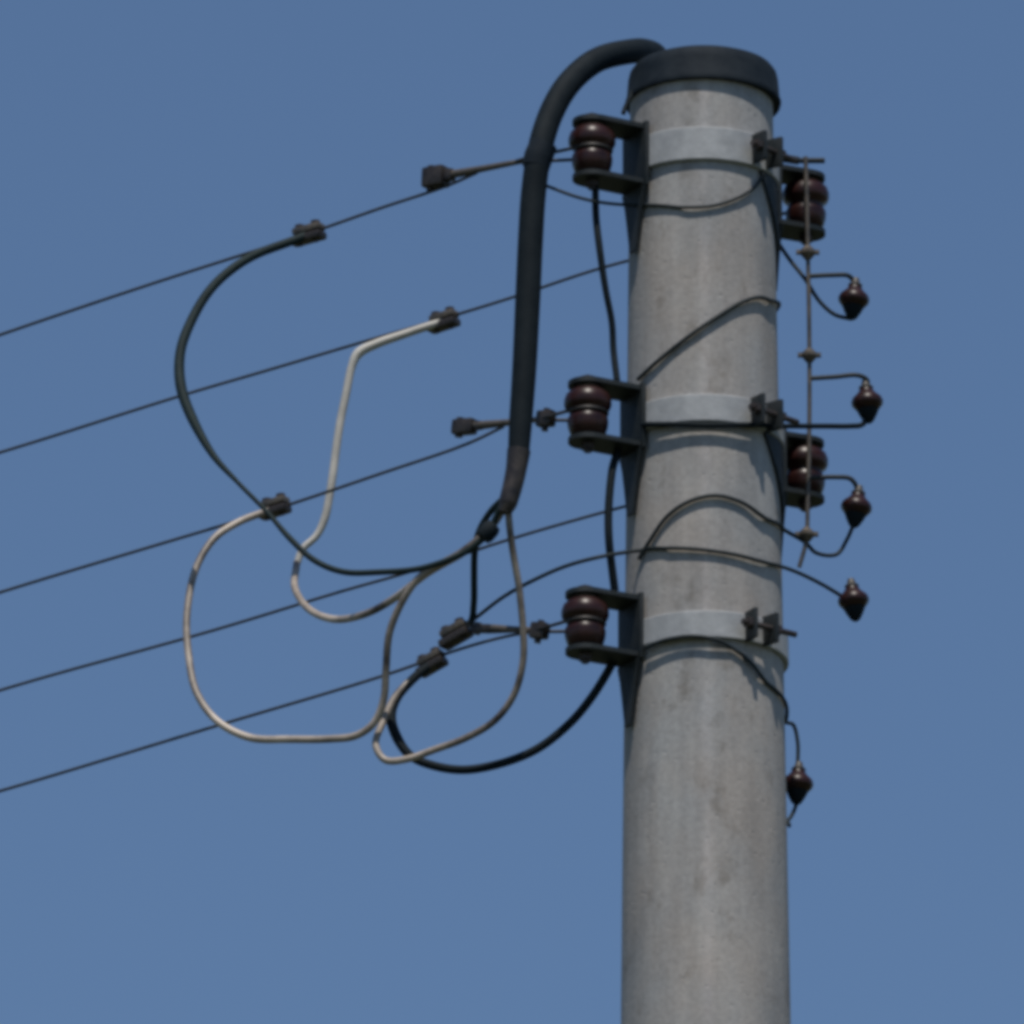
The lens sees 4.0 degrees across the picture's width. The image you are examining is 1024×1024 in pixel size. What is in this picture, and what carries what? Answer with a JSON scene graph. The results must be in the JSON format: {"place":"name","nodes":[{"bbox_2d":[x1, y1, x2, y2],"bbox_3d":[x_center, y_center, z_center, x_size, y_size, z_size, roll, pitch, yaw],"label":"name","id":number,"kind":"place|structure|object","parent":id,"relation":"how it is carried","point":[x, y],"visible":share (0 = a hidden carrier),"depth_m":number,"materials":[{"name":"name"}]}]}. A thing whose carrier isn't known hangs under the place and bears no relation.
{"place":"outdoors","nodes":[
{"label":"outdoors","id":0,"kind":"place"},
{"bbox_2d":[0,0,1023,1023],"label":"sky","id":1,"kind":"structure","parent":0,"point":[212,876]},
{"label":"ground","id":2,"kind":"structure","parent":0,"visible":0},
{"bbox_2d":[621,45,790,1023],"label":"utility pole","id":3,"kind":"object","parent":2,"relation":"on","point":[705,925],"visible":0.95,"depth_m":19.60,"materials":[{"name":"concrete"}]},
{"bbox_2d":[499,38,664,514],"bbox_3d":[0.134,-0.313,19.862,0.101,0.774,0.408,-13,-24,32],"label":"supply cable","id":4,"kind":"object","parent":3,"relation":"attached to","point":[576,75],"visible":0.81,"depth_m":19.72,"materials":[{"name":"black rubber"}]},
{"bbox_2d":[174,232,500,575],"bbox_3d":[-0.207,-0.155,19.838,0.500,0.589,0.186,-10,-22,25],"label":"branch cable","id":5,"kind":"object","parent":4,"relation":"hanging from","point":[216,282],"visible":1,"depth_m":19.84,"materials":[{"name":"black rubber"}]},
{"bbox_2d":[477,520,499,542],"bbox_3d":[-0.032,0.026,19.596,0.031,0.031,0.025,0,-20,0],"label":"cable tie","id":6,"kind":"object","parent":5,"relation":"attached to","point":[488,531],"visible":1,"depth_m":19.59,"materials":[{"name":"black plastic"}]},
{"bbox_2d":[183,506,503,742],"bbox_3d":[-0.234,0.113,19.698,0.152,0.404,0.508,19,-27,-41],"label":"branch cable","id":7,"kind":"object","parent":4,"relation":"attached to","point":[212,540],"visible":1,"depth_m":19.68,"materials":[{"name":"grey rubber"}]},
{"bbox_2d":[291,542,483,622],"bbox_3d":[-0.162,0.050,19.858,0.039,0.154,0.600,11,-23,-28],"label":"branch cable","id":8,"kind":"object","parent":4,"relation":"attached to","point":[317,614],"visible":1,"depth_m":19.94,"materials":[{"name":"grey rubber"}]},
{"bbox_2d":[372,514,526,764],"bbox_3d":[-0.072,0.175,19.645,0.237,0.328,0.085,-15,-25,35],"label":"branch cable","id":9,"kind":"object","parent":4,"relation":"hanging from","point":[480,730],"visible":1,"depth_m":19.60,"materials":[{"name":"grey rubber"}]},
{"bbox_2d":[467,498,498,626],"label":"branch cable","id":10,"kind":"object","parent":4,"relation":"attached to","point":[488,514],"visible":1,"depth_m":19.67,"materials":[{"name":"black rubber"}]},
{"bbox_2d":[565,585,643,727],"bbox_3d":[0.118,0.192,19.587,0.100,0.188,0.064,10,-22,-26],"label":"insulator bracket","id":11,"kind":"object","parent":3,"relation":"attached to","point":[627,654],"visible":1,"depth_m":19.59,"materials":[{"name":"metal"}]},
{"bbox_2d":[386,660,616,773],"bbox_3d":[-0.009,0.269,19.647,0.326,0.179,0.050,-5,-21,14],"label":"jumper cable","id":12,"kind":"object","parent":11,"relation":"hanging from","point":[568,724],"visible":1,"depth_m":19.61,"materials":[{"name":"black rubber"}]},
{"bbox_2d":[561,595,608,645],"bbox_3d":[0.098,0.149,19.591,0.064,0.066,0.064,0,-20,0],"label":"spool insulator","id":13,"kind":"object","parent":11,"relation":"attached to","point":[584,631],"visible":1,"depth_m":19.57,"materials":[{"name":"brown ceramic"}]},
{"bbox_2d":[470,616,606,643],"bbox_3d":[0.029,0.150,19.630,0.214,0.051,0.057,-10,-22,26],"label":"dead end clamp","id":14,"kind":"object","parent":13,"relation":"attached to","point":[539,630],"visible":1,"depth_m":19.63,"materials":[{"name":"metal"}]},
{"bbox_2d":[0,632,528,791],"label":"line wire","id":15,"kind":"object","parent":14,"relation":"attached to","point":[249,715],"visible":1,"depth_m":19.88,"materials":[{"name":"black metal"}]},
{"bbox_2d":[415,647,448,677],"bbox_3d":[-0.109,0.203,19.722,0.045,0.039,0.022,-13,-24,33],"label":"tap clamp","id":16,"kind":"object","parent":15,"relation":"attached to","point":[437,659],"visible":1,"depth_m":19.71,"materials":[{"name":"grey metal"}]},
{"bbox_2d":[568,374,645,516],"bbox_3d":[0.122,-0.091,19.690,0.100,0.188,0.064,11,-22,-27],"label":"insulator bracket","id":17,"kind":"object","parent":3,"relation":"attached to","point":[630,442],"visible":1,"depth_m":19.70,"materials":[{"name":"metal"}]},
{"bbox_2d":[564,385,611,434],"bbox_3d":[0.102,-0.134,19.694,0.064,0.066,0.064,0,-20,0],"label":"spool insulator","id":18,"kind":"object","parent":17,"relation":"attached to","point":[587,420],"visible":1,"depth_m":19.67,"materials":[{"name":"brown ceramic"}]},
{"bbox_2d":[451,405,608,437],"bbox_3d":[0.019,-0.130,19.743,0.250,0.050,0.057,-11,-23,28],"label":"dead end clamp","id":19,"kind":"object","parent":18,"relation":"attached to","point":[544,419],"visible":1,"depth_m":19.77,"materials":[{"name":"metal"}]},
{"bbox_2d":[0,426,503,593],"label":"line wire","id":20,"kind":"object","parent":19,"relation":"attached to","point":[289,504],"visible":1,"depth_m":20.00,"materials":[{"name":"black metal"}]},
{"bbox_2d":[259,493,291,520],"bbox_3d":[-0.325,-0.007,19.959,0.047,0.034,0.022,-13,-24,32],"label":"tap clamp","id":21,"kind":"object","parent":20,"relation":"attached to","point":[278,505],"visible":0.84,"depth_m":19.95,"materials":[{"name":"grey metal"}]},
{"bbox_2d":[604,448,621,590],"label":"jumper cable","id":22,"kind":"object","parent":17,"relation":"hanging from","point":[608,514],"visible":1,"depth_m":19.64,"materials":[{"name":"black rubber"}]},
{"bbox_2d":[572,113,649,253],"bbox_3d":[0.128,-0.448,19.820,0.099,0.188,0.064,11,-23,-28],"label":"insulator bracket","id":23,"kind":"object","parent":3,"relation":"attached to","point":[631,183],"visible":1,"depth_m":19.83,"materials":[{"name":"metal"}]},
{"bbox_2d":[568,123,615,172],"bbox_3d":[0.109,-0.491,19.824,0.064,0.066,0.064,0,-20,0],"label":"spool insulator","id":24,"kind":"object","parent":23,"relation":"attached to","point":[592,157],"visible":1,"depth_m":19.80,"materials":[{"name":"brown ceramic"}]},
{"bbox_2d":[421,142,612,190],"bbox_3d":[0.003,-0.485,19.890,0.306,0.040,0.057,-12,-23,29],"label":"dead end clamp","id":25,"kind":"object","parent":24,"relation":"attached to","point":[435,176],"visible":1,"depth_m":19.94,"materials":[{"name":"metal"}]},
{"bbox_2d":[0,172,477,335],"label":"line wire","id":26,"kind":"object","parent":25,"relation":"attached to","point":[234,257],"visible":1,"depth_m":20.16,"materials":[{"name":"black metal"}]},
{"bbox_2d":[292,219,326,246],"bbox_3d":[-0.281,-0.384,20.067,0.053,0.033,0.022,-13,-24,32],"label":"tap clamp","id":27,"kind":"object","parent":26,"relation":"attached to","point":[314,232],"visible":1,"depth_m":20.05,"materials":[{"name":"grey metal"}]},
{"bbox_2d":[592,180,619,380],"bbox_3d":[0.125,-0.313,19.772,0.044,0.286,0.019,12,-23,-29],"label":"jumper cable","id":28,"kind":"object","parent":23,"relation":"hanging from","point":[604,280],"visible":1,"depth_m":19.76,"materials":[{"name":"black rubber"}]},
{"bbox_2d":[621,88,633,114],"bbox_3d":[0.160,-0.562,19.894,0.009,0.051,0.034,-12,-23,29],"label":"lead wire","id":29,"kind":"object","parent":3,"relation":"attached to","point":[627,103],"visible":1,"depth_m":19.89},
{"bbox_2d":[468,546,840,624],"bbox_3d":[0.197,0.100,19.672,0.520,0.076,0.175,0,-20,0],"label":"lead wire","id":30,"kind":"object","parent":3,"relation":"attached to","point":[606,555],"visible":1,"depth_m":19.63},
{"bbox_2d":[438,617,473,650],"bbox_3d":[-0.076,0.164,19.712,0.048,0.041,0.023,-13,-24,33],"label":"tap clamp","id":31,"kind":"object","parent":30,"relation":"attached to","point":[457,632],"visible":1,"depth_m":19.70,"materials":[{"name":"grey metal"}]},
{"bbox_2d":[838,578,868,621],"bbox_3d":[0.462,0.119,19.729,0.043,0.061,0.043,-6,-20,-2],"label":"insulator","id":32,"kind":"object","parent":30,"relation":"attached to","point":[853,600],"visible":1,"depth_m":19.71,"materials":[{"name":"brown ceramic"}]},
{"bbox_2d":[636,295,780,380],"bbox_3d":[0.285,-0.240,19.767,0.216,0.139,0.099,10,-22,-26],"label":"lead wire","id":33,"kind":"object","parent":3,"relation":"attached to","point":[688,336],"visible":1,"depth_m":19.72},
{"bbox_2d":[644,607,796,672],"bbox_3d":[0.264,0.186,19.662,0.239,0.042,0.241,0,-20,0],"label":"pole band","id":34,"kind":"object","parent":3,"relation":"attached to","point":[766,631],"visible":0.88,"depth_m":19.57,"materials":[{"name":"metal"}]},
{"bbox_2d":[644,634,799,760],"bbox_3d":[0.304,0.246,19.585,0.246,0.133,0.086,12,-23,-30],"label":"lead wire","id":35,"kind":"object","parent":34,"relation":"attached to","point":[754,667],"visible":1,"depth_m":19.56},
{"bbox_2d":[786,761,813,804],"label":"insulator","id":36,"kind":"object","parent":35,"relation":"hanging from","point":[799,784],"visible":1,"depth_m":19.62,"materials":[{"name":"brown ceramic"}]},
{"bbox_2d":[787,804,797,827],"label":"lead wire","id":37,"kind":"object","parent":36,"relation":"attached to","point":[792,814],"visible":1,"depth_m":19.61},
{"bbox_2d":[646,393,799,451],"bbox_3d":[0.268,-0.105,19.771,0.241,0.042,0.227,0,-20,0],"label":"pole band","id":38,"kind":"object","parent":3,"relation":"attached to","point":[757,410],"visible":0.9,"depth_m":19.68,"materials":[{"name":"metal"}]},
{"bbox_2d":[640,419,866,428],"bbox_3d":[0.341,-0.127,19.723,0.333,0.071,0.075,7,-21,-19],"label":"lead wire","id":39,"kind":"object","parent":38,"relation":"attached to","point":[863,423],"visible":1,"depth_m":19.68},
{"bbox_2d":[649,126,797,189],"bbox_3d":[0.271,-0.466,19.904,0.236,0.048,0.214,0,-20,0],"label":"pole band","id":40,"kind":"object","parent":3,"relation":"attached to","point":[759,151],"visible":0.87,"depth_m":19.82,"materials":[{"name":"metal"}]},
{"bbox_2d":[637,493,853,559],"bbox_3d":[0.334,0.026,19.683,0.325,0.102,0.090,9,-22,-22],"label":"lead wire","id":41,"kind":"object","parent":3,"relation":"attached to","point":[756,512],"visible":1,"depth_m":19.64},
{"bbox_2d":[759,164,825,291],"bbox_3d":[0.355,-0.394,19.908,0.083,0.188,0.174,-14,-24,33],"label":"insulator bracket","id":42,"kind":"object","parent":3,"relation":"attached to","point":[785,229],"visible":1,"depth_m":19.92,"materials":[{"name":"metal"}]},
{"bbox_2d":[547,173,765,208],"bbox_3d":[0.193,-0.435,19.808,0.305,0.067,0.052,0,-20,0],"label":"lead wire","id":43,"kind":"object","parent":42,"relation":"attached to","point":[755,186],"visible":1,"depth_m":19.79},
{"bbox_2d":[782,178,828,226],"bbox_3d":[0.402,-0.419,19.961,0.064,0.066,0.064,0,-20,0],"label":"spool insulator","id":44,"kind":"object","parent":42,"relation":"attached to","point":[793,199],"visible":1,"depth_m":19.94,"materials":[{"name":"brown ceramic"}]},
{"bbox_2d":[0,211,785,453],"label":"line wire","id":45,"kind":"object","parent":44,"relation":"attached to","point":[287,364],"visible":0.75,"depth_m":20.41,"materials":[{"name":"black metal"}]},
{"bbox_2d":[428,306,460,333],"bbox_3d":[-0.095,-0.267,20.266,0.047,0.034,0.022,-13,-24,32],"label":"tap clamp","id":46,"kind":"object","parent":45,"relation":"attached to","point":[448,317],"visible":1,"depth_m":20.26,"materials":[{"name":"grey metal"}]},
{"bbox_2d":[295,319,440,563],"bbox_3d":[-0.198,-0.097,20.199,0.208,0.368,0.016,1,-20,-3],"label":"drop cable","id":47,"kind":"object","parent":46,"relation":"hanging from","point":[359,353],"visible":0.95,"depth_m":20.21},
{"bbox_2d":[763,429,824,550],"bbox_3d":[0.355,-0.031,19.773,0.080,0.188,0.173,-12,-23,30],"label":"insulator bracket","id":48,"kind":"object","parent":3,"relation":"attached to","point":[792,497],"visible":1,"depth_m":19.78,"materials":[{"name":"metal"}]},
{"bbox_2d":[787,444,827,493],"bbox_3d":[0.398,-0.055,19.828,0.064,0.066,0.064,0,-20,0],"label":"spool insulator","id":49,"kind":"object","parent":48,"relation":"attached to","point":[796,464],"visible":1,"depth_m":19.81,"materials":[{"name":"brown ceramic"}]},
{"bbox_2d":[0,505,625,691],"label":"line wire","id":50,"kind":"object","parent":49,"relation":"attached to","point":[288,607],"visible":0.69,"depth_m":20.29,"materials":[{"name":"black metal"}]},
{"bbox_2d":[780,244,850,320],"bbox_3d":[0.411,-0.319,19.907,0.104,0.118,0.021,0,-20,0],"label":"lead wire","id":51,"kind":"object","parent":3,"relation":"attached to","point":[813,292],"visible":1,"depth_m":19.89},
{"bbox_2d":[783,155,869,567],"bbox_3d":[0.420,-0.206,19.849,0.131,0.608,0.043,4,-20,-11],"label":"upright rod","id":52,"kind":"object","parent":3,"relation":"attached to","point":[809,355],"visible":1,"depth_m":19.83,"materials":[{"name":"grey metal"}]},
{"bbox_2d":[838,277,869,320],"bbox_3d":[0.466,-0.290,19.878,0.043,0.061,0.043,6,-20,2],"label":"insulator","id":53,"kind":"object","parent":52,"relation":"hanging from","point":[853,299],"visible":1,"depth_m":19.86,"materials":[{"name":"brown ceramic"}]},
{"bbox_2d":[841,485,871,528],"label":"insulator","id":54,"kind":"object","parent":52,"relation":"hanging from","point":[856,507],"visible":1,"depth_m":19.76,"materials":[{"name":"brown ceramic"}]},
{"bbox_2d":[851,380,882,423],"bbox_3d":[0.482,-0.150,19.826,0.044,0.062,0.044,-4,-20,-1],"label":"insulator","id":55,"kind":"object","parent":52,"relation":"hanging from","point":[867,402],"visible":1,"depth_m":19.81,"materials":[{"name":"brown ceramic"}]}
]}

